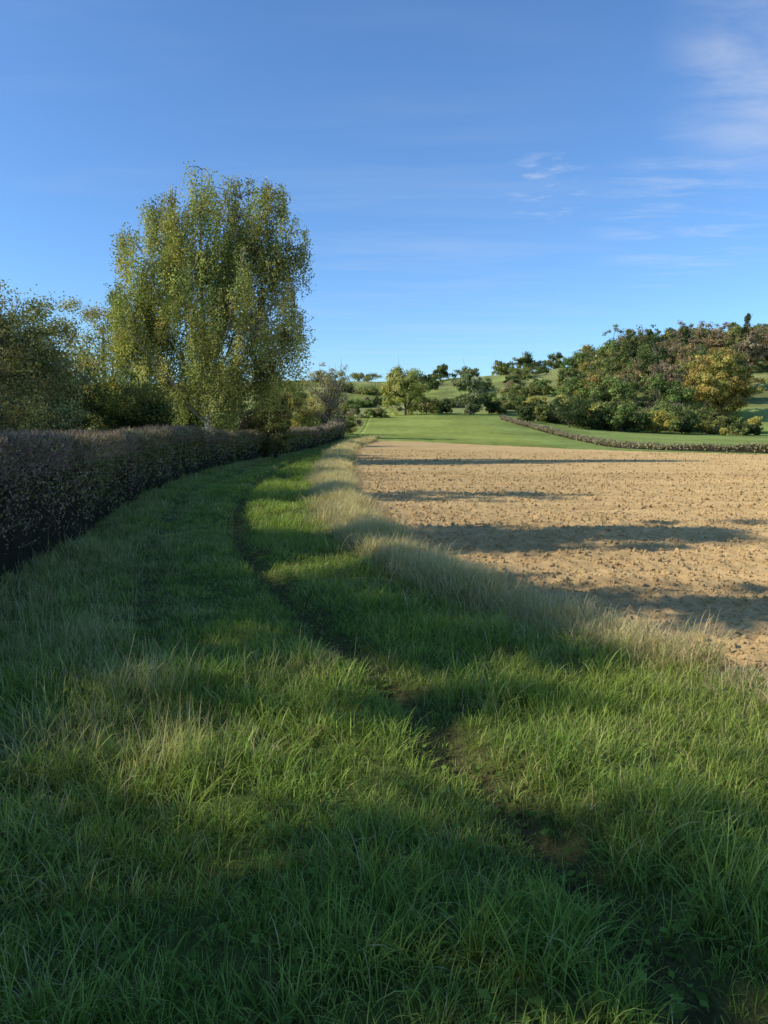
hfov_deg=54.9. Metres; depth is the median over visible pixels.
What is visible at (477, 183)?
sky
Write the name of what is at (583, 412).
wood edge shrubs
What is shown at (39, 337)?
willow tree
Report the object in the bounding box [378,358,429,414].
lime tree
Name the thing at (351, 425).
hawthorn tree
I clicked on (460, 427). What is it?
ground
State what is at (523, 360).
oak tree
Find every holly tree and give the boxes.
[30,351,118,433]
[77,368,180,431]
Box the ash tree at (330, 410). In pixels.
[298,358,358,430]
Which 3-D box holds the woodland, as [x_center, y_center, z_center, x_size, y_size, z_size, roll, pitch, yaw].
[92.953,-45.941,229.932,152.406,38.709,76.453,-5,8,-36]
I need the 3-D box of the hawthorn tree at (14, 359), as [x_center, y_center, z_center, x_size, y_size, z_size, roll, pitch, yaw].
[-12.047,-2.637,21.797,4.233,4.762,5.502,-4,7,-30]
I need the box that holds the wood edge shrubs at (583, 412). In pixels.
[515,391,763,435]
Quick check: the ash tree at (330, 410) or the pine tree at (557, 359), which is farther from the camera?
the pine tree at (557, 359)
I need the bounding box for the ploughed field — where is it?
[352,441,767,679]
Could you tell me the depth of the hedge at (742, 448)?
70.03 m
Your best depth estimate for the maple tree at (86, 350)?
43.86 m
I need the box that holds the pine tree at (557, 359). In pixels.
[543,352,565,368]
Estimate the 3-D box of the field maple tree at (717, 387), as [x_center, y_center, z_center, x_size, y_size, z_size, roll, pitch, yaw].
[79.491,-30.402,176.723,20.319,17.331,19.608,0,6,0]
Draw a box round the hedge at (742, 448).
[498,414,767,452]
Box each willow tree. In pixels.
[0,279,111,433]
[0,291,100,432]
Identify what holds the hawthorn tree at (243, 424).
on the ground at (460, 427)
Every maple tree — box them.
[44,290,178,429]
[677,347,767,418]
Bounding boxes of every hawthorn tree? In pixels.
[0,338,55,430]
[0,384,67,432]
[157,399,225,430]
[161,404,247,429]
[220,388,285,451]
[266,381,309,427]
[288,402,325,426]
[335,408,364,433]
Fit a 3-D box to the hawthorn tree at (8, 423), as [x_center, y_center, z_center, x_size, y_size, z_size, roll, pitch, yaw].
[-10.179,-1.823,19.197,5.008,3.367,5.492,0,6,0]
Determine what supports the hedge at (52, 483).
on the ground at (460, 427)
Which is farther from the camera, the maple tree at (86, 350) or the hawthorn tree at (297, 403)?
the hawthorn tree at (297, 403)
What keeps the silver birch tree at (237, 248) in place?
on the ground at (460, 427)
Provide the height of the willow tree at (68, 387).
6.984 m
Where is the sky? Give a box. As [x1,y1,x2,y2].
[0,0,767,383]
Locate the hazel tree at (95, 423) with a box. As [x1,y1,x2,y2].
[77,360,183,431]
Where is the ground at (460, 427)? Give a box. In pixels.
[0,357,767,1023]
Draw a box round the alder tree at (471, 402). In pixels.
[447,361,491,413]
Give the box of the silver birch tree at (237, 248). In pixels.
[88,160,317,433]
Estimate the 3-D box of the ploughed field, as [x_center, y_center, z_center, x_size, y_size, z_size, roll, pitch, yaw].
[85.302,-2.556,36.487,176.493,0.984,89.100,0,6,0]
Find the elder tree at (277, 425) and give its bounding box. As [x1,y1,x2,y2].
[247,385,296,457]
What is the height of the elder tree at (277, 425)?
4.810 m
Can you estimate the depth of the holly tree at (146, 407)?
31.86 m
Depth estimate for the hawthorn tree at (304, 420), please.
82.64 m
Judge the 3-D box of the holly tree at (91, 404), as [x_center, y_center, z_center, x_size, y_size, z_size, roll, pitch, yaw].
[-13.422,-4.089,30.996,4.843,5.086,4.645,-2,7,-20]
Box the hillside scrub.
[278,360,557,417]
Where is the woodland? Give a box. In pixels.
[552,313,767,415]
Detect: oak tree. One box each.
[430,363,456,380]
[491,359,513,375]
[512,351,535,368]
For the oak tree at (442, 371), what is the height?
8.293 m
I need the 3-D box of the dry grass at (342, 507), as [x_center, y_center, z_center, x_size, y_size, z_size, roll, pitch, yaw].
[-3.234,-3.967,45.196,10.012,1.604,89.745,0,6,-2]
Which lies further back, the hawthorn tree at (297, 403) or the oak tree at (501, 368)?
the oak tree at (501, 368)
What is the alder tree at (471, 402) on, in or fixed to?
on the ground at (460, 427)
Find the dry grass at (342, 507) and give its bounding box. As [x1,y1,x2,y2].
[0,433,767,1023]
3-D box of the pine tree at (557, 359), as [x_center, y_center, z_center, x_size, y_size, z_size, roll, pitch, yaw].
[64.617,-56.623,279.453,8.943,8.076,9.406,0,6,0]
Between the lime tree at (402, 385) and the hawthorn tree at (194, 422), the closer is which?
the hawthorn tree at (194, 422)
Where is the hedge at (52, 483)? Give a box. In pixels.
[0,420,346,581]
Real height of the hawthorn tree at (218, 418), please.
5.852 m

